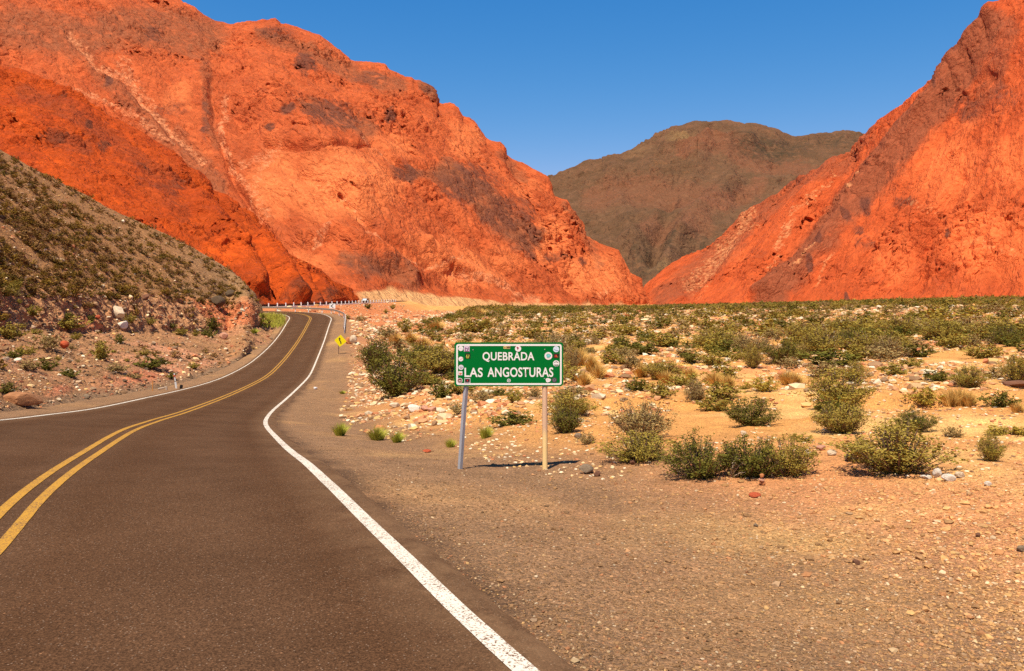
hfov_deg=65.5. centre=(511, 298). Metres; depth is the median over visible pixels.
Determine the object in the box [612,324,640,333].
shrub
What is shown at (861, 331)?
shrub
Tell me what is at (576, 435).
boulder
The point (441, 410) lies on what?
boulder
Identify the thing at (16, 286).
shrub
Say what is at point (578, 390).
shrub
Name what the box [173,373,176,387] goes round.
marker post
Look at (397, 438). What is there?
grass tuft
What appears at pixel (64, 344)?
boulder
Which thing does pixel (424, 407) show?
boulder
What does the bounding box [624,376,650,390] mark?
shrub
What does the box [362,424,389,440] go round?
grass tuft
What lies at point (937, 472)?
boulder
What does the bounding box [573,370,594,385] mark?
grass tuft
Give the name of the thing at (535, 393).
shrub
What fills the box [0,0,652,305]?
mountain
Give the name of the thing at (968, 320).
shrub
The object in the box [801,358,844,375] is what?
shrub
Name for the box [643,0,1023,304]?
mountain
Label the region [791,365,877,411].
shrub
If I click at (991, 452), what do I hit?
shrub
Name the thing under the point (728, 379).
grass tuft
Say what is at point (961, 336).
shrub
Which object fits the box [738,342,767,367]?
shrub
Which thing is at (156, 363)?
shrub
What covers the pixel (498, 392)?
shrub
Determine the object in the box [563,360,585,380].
shrub
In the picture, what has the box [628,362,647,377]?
grass tuft
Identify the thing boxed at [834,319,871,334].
shrub
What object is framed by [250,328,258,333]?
grass tuft
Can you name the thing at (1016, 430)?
shrub
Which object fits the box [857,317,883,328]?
shrub
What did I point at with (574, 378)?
shrub
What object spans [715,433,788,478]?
shrub
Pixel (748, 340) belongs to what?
shrub
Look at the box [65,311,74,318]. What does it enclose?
shrub
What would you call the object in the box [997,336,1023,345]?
shrub
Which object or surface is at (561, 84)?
sky
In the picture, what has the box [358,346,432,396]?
shrub
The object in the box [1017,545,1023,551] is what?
boulder
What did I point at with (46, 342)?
shrub
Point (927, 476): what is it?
boulder
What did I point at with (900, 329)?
shrub
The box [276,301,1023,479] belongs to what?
stones
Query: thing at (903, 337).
shrub
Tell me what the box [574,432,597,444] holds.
shrub
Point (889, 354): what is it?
shrub
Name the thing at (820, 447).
boulder
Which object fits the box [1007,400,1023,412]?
grass tuft
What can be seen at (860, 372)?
shrub
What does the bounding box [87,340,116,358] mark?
shrub
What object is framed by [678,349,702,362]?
shrub
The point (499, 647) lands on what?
white edge line
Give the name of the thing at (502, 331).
shrub
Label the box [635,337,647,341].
shrub
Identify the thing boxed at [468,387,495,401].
shrub
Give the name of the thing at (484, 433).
grass tuft
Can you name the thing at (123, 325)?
boulder
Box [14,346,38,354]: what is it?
shrub
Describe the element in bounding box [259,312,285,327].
grass
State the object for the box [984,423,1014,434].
shrub
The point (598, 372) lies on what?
grass tuft
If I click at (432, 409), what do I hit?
boulder
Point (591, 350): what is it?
shrub
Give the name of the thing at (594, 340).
shrub
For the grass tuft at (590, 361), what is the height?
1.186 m
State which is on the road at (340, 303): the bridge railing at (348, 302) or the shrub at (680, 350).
the bridge railing at (348, 302)
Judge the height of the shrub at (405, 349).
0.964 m
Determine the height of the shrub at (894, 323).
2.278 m
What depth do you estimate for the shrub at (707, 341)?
58.89 m
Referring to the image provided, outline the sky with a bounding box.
[182,0,997,175]
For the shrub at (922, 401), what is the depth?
23.62 m
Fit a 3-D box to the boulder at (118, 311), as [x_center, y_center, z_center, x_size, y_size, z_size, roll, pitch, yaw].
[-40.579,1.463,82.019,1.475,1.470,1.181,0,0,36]
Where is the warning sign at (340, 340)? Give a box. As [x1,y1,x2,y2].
[335,335,345,353]
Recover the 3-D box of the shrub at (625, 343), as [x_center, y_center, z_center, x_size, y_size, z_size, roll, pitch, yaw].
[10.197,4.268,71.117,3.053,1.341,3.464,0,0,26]
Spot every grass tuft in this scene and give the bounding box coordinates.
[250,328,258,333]
[327,420,350,435]
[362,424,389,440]
[386,332,404,342]
[388,430,407,442]
[402,331,420,342]
[414,336,433,347]
[428,319,448,330]
[442,439,458,447]
[470,306,487,315]
[476,425,497,438]
[570,348,591,365]
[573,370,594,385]
[582,354,603,370]
[583,363,608,378]
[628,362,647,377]
[645,365,666,379]
[655,369,675,383]
[679,365,700,379]
[700,371,724,385]
[716,373,739,388]
[775,368,800,384]
[784,371,806,383]
[935,389,964,406]
[950,385,972,405]
[959,390,978,407]
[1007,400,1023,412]
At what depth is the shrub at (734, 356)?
50.17 m
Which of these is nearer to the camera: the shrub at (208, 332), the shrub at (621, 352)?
the shrub at (621, 352)
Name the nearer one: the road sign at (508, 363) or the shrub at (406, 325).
the road sign at (508, 363)
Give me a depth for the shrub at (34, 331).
62.86 m
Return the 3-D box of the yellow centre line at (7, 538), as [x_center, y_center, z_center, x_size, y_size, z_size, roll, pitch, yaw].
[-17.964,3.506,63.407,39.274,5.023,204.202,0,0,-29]
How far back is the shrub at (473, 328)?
126.98 m
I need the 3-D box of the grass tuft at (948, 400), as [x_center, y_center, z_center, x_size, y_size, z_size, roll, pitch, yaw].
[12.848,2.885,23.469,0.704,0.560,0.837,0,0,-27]
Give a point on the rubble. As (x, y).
(170, 317)
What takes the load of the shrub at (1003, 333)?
on the ground at (308, 413)
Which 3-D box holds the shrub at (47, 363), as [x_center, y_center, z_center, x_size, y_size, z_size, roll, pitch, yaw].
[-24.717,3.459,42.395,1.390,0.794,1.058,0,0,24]
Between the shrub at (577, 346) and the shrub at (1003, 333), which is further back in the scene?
the shrub at (577, 346)
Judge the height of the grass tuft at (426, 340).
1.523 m
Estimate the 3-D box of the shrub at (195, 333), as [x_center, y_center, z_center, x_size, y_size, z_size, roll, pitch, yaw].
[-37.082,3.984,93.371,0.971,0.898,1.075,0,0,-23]
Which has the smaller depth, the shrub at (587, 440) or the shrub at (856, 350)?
the shrub at (587, 440)
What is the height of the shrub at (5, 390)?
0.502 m
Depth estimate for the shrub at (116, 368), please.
49.75 m
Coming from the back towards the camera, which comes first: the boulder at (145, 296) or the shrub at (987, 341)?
the boulder at (145, 296)
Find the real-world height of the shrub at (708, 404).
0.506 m
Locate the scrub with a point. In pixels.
(943, 304)
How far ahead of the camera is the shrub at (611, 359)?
52.70 m
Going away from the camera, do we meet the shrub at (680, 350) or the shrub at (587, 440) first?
the shrub at (587, 440)
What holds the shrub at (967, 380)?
on the ground at (308, 413)
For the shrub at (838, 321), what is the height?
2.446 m
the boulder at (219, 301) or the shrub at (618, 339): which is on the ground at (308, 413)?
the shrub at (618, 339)
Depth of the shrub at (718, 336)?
63.65 m
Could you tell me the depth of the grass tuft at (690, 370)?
35.99 m
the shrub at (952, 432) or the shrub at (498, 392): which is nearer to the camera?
the shrub at (952, 432)
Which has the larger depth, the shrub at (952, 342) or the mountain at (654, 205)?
the mountain at (654, 205)
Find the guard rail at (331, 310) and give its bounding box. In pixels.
[262,307,345,332]
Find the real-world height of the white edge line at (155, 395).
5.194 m
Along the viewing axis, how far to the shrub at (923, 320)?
80.31 m
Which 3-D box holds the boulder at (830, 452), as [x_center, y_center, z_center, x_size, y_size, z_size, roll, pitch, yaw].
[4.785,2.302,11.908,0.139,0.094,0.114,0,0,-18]
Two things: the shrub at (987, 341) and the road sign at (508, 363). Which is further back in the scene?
the shrub at (987, 341)
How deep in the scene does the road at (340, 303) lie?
271.13 m
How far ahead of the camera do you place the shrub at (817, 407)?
18.27 m
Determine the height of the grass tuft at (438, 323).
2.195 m
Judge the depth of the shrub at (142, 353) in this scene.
63.52 m
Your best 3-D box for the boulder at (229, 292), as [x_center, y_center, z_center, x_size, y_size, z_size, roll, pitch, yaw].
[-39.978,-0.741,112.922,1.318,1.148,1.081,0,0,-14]
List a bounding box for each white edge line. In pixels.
[1,312,289,419]
[263,311,538,670]
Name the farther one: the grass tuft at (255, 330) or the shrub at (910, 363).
the grass tuft at (255, 330)
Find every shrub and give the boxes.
[0,321,32,338]
[0,381,19,393]
[2,286,16,296]
[2,347,23,358]
[9,284,19,290]
[11,279,23,285]
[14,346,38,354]
[16,358,42,370]
[24,332,61,349]
[25,304,43,315]
[30,329,43,334]
[37,357,60,370]
[57,315,91,329]
[61,367,80,376]
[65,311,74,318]
[67,344,78,349]
[71,332,82,339]
[87,313,95,321]
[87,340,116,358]
[104,362,133,371]
[111,334,125,342]
[123,313,138,322]
[123,373,143,378]
[132,355,174,367]
[136,349,151,355]
[146,317,157,324]
[165,372,176,378]
[172,327,187,334]
[186,362,200,368]
[192,329,199,335]
[200,327,217,336]
[206,316,221,330]
[354,314,366,321]
[354,334,391,369]
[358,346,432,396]
[374,325,398,337]
[396,347,409,354]
[397,318,413,331]
[399,340,436,366]
[405,343,453,373]
[410,341,432,349]
[421,371,445,384]
[426,343,445,349]
[428,378,454,398]
[442,368,453,379]
[444,378,479,394]
[449,401,470,413]
[457,317,491,332]
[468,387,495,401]
[486,408,537,425]
[491,326,508,336]
[491,387,511,395]
[506,389,523,401]
[515,325,541,337]
[522,386,541,396]
[524,330,578,351]
[534,389,602,415]
[547,401,586,433]
[552,384,594,396]
[563,345,581,366]
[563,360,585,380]
[565,331,589,341]
[567,340,585,351]
[568,336,587,346]
[568,371,581,380]
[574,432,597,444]
[579,347,597,353]
[586,335,599,344]
[592,429,681,462]
[598,350,621,362]
[602,342,629,353]
[605,397,680,439]
[610,336,630,345]
[610,339,635,350]
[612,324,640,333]
[612,347,634,356]
[615,355,628,363]
[621,348,648,367]
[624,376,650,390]
[626,339,661,354]
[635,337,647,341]
[639,332,654,339]
[639,354,686,379]
[642,378,678,396]
[644,332,683,346]
[653,425,744,479]
[665,371,707,386]
[667,340,682,347]
[671,344,695,356]
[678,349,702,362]
[679,338,697,348]
[682,377,713,400]
[688,324,741,346]
[693,339,726,352]
[693,394,731,411]
[694,349,737,364]
[700,362,745,378]
[702,338,739,356]
[703,381,746,399]
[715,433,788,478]
[721,394,781,426]
[724,330,775,351]
[724,348,749,359]
[725,463,743,478]
[736,383,750,389]
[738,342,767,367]
[743,375,780,390]
[756,432,820,476]
[758,333,805,362]
[759,328,780,338]
[762,327,786,338]
[775,320,838,343]
[775,356,803,368]
[781,334,804,348]
[787,432,814,442]
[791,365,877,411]
[794,326,847,354]
[795,348,864,365]
[795,349,812,359]
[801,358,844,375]
[805,397,882,433]
[813,395,854,415]
[819,416,968,476]
[823,312,878,331]
[829,326,868,348]
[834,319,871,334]
[835,358,872,382]
[837,343,874,361]
[840,326,891,340]
[841,328,914,355]
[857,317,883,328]
[860,345,901,360]
[862,334,912,357]
[873,313,924,333]
[873,325,922,337]
[876,362,911,375]
[893,403,941,432]
[894,357,924,366]
[897,336,932,347]
[898,321,928,331]
[900,334,916,340]
[900,385,945,406]
[902,344,939,356]
[912,326,925,334]
[913,315,937,325]
[914,315,970,339]
[923,367,954,380]
[928,332,970,348]
[939,424,965,437]
[940,329,967,340]
[942,364,997,387]
[950,334,984,345]
[951,314,983,325]
[958,343,1008,358]
[959,328,978,337]
[962,315,1023,339]
[962,330,988,339]
[962,334,984,345]
[971,431,1008,460]
[973,390,1022,407]
[977,365,1008,378]
[981,344,1003,348]
[982,322,1023,344]
[984,336,997,343]
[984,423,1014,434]
[985,317,1013,326]
[993,354,1023,380]
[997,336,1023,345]
[1010,425,1023,435]
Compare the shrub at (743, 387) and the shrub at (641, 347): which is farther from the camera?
the shrub at (641, 347)
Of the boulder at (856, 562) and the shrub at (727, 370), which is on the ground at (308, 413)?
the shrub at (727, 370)
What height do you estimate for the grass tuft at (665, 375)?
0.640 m
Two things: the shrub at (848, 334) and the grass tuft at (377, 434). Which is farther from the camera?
the shrub at (848, 334)
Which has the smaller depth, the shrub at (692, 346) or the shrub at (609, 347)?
the shrub at (609, 347)
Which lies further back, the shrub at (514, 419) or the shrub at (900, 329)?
the shrub at (900, 329)
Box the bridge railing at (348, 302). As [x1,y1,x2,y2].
[261,299,395,306]
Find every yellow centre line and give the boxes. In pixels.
[0,311,309,518]
[0,311,311,554]
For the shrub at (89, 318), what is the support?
on the hillside
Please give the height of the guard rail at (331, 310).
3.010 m
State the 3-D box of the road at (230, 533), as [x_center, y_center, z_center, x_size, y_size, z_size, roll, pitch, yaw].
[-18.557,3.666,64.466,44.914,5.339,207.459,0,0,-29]
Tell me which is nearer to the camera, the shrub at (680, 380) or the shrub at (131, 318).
the shrub at (680, 380)
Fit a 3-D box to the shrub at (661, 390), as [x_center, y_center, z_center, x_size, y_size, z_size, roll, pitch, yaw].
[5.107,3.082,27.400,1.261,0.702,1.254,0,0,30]
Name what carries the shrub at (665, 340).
on the ground at (308, 413)
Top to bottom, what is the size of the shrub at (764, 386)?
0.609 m
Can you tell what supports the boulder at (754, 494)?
on the ground at (308, 413)
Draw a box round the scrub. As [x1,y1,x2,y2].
[0,152,1023,368]
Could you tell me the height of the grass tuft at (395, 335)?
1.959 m
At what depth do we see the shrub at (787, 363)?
41.38 m
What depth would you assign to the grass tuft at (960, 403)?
23.39 m
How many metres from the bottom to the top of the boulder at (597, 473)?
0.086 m
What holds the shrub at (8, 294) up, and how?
on the hillside
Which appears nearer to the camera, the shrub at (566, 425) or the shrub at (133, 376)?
the shrub at (566, 425)
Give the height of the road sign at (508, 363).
2.252 m
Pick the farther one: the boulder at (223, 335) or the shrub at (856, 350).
the boulder at (223, 335)
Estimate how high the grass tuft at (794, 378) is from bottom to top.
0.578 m
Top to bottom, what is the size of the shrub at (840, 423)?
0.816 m
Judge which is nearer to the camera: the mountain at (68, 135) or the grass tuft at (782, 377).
the grass tuft at (782, 377)
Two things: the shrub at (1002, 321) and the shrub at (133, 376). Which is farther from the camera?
the shrub at (1002, 321)
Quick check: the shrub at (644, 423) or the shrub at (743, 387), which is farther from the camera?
the shrub at (743, 387)
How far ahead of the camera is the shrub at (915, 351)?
45.91 m
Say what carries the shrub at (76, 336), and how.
on the hillside
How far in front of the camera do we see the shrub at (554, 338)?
60.59 m
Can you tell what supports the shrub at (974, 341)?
on the ground at (308, 413)
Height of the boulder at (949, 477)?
0.099 m
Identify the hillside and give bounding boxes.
[0,150,274,411]
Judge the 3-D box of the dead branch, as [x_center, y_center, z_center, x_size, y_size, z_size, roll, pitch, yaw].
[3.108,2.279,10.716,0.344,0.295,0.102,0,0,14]
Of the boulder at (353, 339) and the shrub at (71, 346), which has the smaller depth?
the shrub at (71, 346)
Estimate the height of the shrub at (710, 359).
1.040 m
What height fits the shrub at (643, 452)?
0.535 m
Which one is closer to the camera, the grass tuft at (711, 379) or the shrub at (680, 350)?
the grass tuft at (711, 379)
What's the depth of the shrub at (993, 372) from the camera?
29.36 m
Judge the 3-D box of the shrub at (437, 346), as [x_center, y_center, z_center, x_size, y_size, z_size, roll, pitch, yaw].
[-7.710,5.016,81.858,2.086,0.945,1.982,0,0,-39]
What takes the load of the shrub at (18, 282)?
on the hillside
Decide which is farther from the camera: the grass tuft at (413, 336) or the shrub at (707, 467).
the grass tuft at (413, 336)
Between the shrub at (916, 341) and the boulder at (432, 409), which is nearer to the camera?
the boulder at (432, 409)
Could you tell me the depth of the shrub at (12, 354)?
43.11 m
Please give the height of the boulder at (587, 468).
0.145 m
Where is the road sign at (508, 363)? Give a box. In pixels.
[454,342,562,469]
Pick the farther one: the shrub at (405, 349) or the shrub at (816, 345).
the shrub at (405, 349)
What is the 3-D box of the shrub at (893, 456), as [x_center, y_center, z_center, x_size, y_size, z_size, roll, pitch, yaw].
[4.986,1.933,10.486,1.802,0.759,1.489,0,0,17]
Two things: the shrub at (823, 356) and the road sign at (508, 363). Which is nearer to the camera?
the road sign at (508, 363)
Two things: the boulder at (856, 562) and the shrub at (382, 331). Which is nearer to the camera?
the boulder at (856, 562)
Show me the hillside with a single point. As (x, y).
(146, 332)
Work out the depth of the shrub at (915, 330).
74.61 m
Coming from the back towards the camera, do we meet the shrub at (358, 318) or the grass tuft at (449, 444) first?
the shrub at (358, 318)
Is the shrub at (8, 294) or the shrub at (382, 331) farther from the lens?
the shrub at (382, 331)
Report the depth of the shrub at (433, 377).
47.20 m
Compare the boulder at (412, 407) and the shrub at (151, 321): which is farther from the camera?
the shrub at (151, 321)
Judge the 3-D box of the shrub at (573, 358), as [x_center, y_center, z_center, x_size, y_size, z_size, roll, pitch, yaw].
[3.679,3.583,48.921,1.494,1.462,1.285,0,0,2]
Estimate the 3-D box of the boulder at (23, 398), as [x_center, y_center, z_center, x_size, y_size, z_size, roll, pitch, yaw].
[-17.910,3.639,29.158,1.245,0.494,1.012,0,0,-42]
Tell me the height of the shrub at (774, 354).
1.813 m
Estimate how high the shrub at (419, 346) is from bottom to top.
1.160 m
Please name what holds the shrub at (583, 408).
on the ground at (308, 413)
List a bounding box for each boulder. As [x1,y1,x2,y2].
[3,392,43,405]
[60,340,68,348]
[113,306,124,318]
[118,321,127,328]
[142,294,148,299]
[211,296,225,306]
[219,332,227,338]
[225,289,234,296]
[350,335,356,343]
[389,402,399,407]
[408,404,419,411]
[421,405,427,410]
[428,406,435,411]
[438,408,445,412]
[574,433,582,437]
[579,464,592,473]
[594,471,600,476]
[749,492,760,497]
[816,445,824,449]
[827,449,836,455]
[852,559,859,564]
[920,475,931,478]
[933,468,941,477]
[941,474,955,481]
[954,471,964,477]
[984,481,991,486]
[1002,380,1023,386]
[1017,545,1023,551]
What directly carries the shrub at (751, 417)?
on the ground at (308, 413)
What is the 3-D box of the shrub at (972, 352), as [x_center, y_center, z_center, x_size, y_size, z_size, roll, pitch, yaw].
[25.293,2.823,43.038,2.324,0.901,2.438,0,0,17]
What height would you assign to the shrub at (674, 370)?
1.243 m
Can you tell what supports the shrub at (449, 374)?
on the ground at (308, 413)
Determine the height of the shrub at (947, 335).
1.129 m
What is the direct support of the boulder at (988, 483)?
on the ground at (308, 413)
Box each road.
[0,311,579,670]
[269,301,402,306]
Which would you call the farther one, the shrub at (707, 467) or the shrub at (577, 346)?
the shrub at (577, 346)
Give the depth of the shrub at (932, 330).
62.94 m
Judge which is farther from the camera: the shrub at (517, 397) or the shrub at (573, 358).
the shrub at (573, 358)
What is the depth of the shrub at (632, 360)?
45.77 m
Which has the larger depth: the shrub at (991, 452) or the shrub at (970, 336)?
the shrub at (970, 336)
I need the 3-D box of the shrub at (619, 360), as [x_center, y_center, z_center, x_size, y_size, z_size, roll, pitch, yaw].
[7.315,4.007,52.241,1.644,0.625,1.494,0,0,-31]
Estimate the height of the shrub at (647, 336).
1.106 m
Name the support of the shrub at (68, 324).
on the hillside
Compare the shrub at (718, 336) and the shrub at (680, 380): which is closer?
the shrub at (680, 380)
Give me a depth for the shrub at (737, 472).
10.73 m
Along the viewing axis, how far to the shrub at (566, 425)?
17.61 m
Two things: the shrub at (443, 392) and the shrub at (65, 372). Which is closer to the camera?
the shrub at (443, 392)
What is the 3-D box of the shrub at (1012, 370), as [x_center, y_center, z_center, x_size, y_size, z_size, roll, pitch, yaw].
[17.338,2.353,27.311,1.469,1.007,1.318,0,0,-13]
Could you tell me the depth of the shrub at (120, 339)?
68.91 m
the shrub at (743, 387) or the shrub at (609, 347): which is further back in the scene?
the shrub at (609, 347)
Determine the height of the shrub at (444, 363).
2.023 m
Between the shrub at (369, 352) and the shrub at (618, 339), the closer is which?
the shrub at (369, 352)
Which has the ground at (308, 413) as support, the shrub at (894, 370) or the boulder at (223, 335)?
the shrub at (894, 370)
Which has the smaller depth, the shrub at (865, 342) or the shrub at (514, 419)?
the shrub at (514, 419)
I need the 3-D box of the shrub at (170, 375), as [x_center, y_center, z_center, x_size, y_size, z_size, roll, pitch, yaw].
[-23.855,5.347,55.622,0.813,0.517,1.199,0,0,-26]
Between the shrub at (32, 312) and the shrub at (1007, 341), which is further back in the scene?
the shrub at (32, 312)
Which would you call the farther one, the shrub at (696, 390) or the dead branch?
the shrub at (696, 390)
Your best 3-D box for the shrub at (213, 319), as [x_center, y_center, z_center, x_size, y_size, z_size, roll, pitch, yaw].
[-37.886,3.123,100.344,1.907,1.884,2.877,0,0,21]
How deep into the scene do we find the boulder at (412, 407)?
30.98 m
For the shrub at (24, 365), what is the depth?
39.91 m
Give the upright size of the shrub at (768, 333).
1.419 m
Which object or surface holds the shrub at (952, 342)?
on the ground at (308, 413)
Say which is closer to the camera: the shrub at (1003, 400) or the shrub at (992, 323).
the shrub at (1003, 400)
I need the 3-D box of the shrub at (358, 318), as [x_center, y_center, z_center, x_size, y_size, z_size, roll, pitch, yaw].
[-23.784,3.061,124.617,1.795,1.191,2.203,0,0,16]
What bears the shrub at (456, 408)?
on the ground at (308, 413)
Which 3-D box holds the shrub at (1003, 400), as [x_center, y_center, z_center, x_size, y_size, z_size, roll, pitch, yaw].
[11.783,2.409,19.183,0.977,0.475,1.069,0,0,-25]
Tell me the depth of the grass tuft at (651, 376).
37.17 m
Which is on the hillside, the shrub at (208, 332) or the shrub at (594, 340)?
the shrub at (208, 332)
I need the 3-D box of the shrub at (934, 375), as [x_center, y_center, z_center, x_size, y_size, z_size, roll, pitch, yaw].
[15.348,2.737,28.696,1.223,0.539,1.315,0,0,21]
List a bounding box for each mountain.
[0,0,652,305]
[0,66,359,305]
[548,120,863,286]
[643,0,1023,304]
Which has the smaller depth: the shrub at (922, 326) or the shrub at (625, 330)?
the shrub at (922, 326)
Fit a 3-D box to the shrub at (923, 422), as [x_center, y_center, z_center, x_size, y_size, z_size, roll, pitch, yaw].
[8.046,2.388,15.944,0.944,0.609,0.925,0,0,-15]
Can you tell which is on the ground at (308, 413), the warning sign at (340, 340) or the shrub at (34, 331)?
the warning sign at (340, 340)
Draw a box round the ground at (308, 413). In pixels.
[0,301,1023,670]
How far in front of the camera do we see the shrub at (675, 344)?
76.64 m
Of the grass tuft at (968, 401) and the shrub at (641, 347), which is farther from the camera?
the shrub at (641, 347)
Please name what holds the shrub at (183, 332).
on the hillside
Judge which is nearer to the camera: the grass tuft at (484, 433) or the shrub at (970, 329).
the grass tuft at (484, 433)
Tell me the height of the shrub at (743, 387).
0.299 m
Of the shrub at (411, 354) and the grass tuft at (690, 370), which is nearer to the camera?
the grass tuft at (690, 370)
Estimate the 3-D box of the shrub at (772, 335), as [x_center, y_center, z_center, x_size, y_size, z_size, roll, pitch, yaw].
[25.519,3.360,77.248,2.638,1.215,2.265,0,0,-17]
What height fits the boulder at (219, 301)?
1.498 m
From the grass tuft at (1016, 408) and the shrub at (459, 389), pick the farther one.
the shrub at (459, 389)
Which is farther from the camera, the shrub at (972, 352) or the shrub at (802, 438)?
the shrub at (972, 352)
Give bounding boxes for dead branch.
[730,458,747,476]
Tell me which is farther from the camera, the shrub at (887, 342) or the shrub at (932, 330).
the shrub at (932, 330)
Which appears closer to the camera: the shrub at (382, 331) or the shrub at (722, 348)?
the shrub at (722, 348)
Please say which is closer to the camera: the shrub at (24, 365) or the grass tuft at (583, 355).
the shrub at (24, 365)
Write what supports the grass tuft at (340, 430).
on the ground at (308, 413)
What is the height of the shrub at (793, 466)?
0.627 m
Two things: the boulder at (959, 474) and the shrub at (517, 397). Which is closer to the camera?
the boulder at (959, 474)
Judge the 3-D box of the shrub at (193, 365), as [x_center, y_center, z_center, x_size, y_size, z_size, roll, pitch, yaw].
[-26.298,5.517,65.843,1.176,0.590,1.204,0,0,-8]
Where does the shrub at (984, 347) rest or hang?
on the ground at (308, 413)
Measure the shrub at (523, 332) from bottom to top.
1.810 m
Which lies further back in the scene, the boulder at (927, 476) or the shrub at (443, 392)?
the shrub at (443, 392)
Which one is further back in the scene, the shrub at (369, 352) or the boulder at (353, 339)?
the boulder at (353, 339)
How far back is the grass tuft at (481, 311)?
235.64 m
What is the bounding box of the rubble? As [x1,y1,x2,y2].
[0,160,272,410]
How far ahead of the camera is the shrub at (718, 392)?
26.13 m
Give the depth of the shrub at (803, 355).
48.52 m
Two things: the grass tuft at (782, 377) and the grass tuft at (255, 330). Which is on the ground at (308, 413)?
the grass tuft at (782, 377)
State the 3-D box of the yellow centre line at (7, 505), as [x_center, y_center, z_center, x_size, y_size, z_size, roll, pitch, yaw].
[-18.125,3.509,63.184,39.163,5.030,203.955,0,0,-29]
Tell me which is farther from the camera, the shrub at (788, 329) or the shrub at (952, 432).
the shrub at (788, 329)
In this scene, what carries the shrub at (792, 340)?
on the ground at (308, 413)
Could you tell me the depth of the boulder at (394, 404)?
35.34 m
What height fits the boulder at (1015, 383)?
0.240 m
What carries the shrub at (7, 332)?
on the hillside
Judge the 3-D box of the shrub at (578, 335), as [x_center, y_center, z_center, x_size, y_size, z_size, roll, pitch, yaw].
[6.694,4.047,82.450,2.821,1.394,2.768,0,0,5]

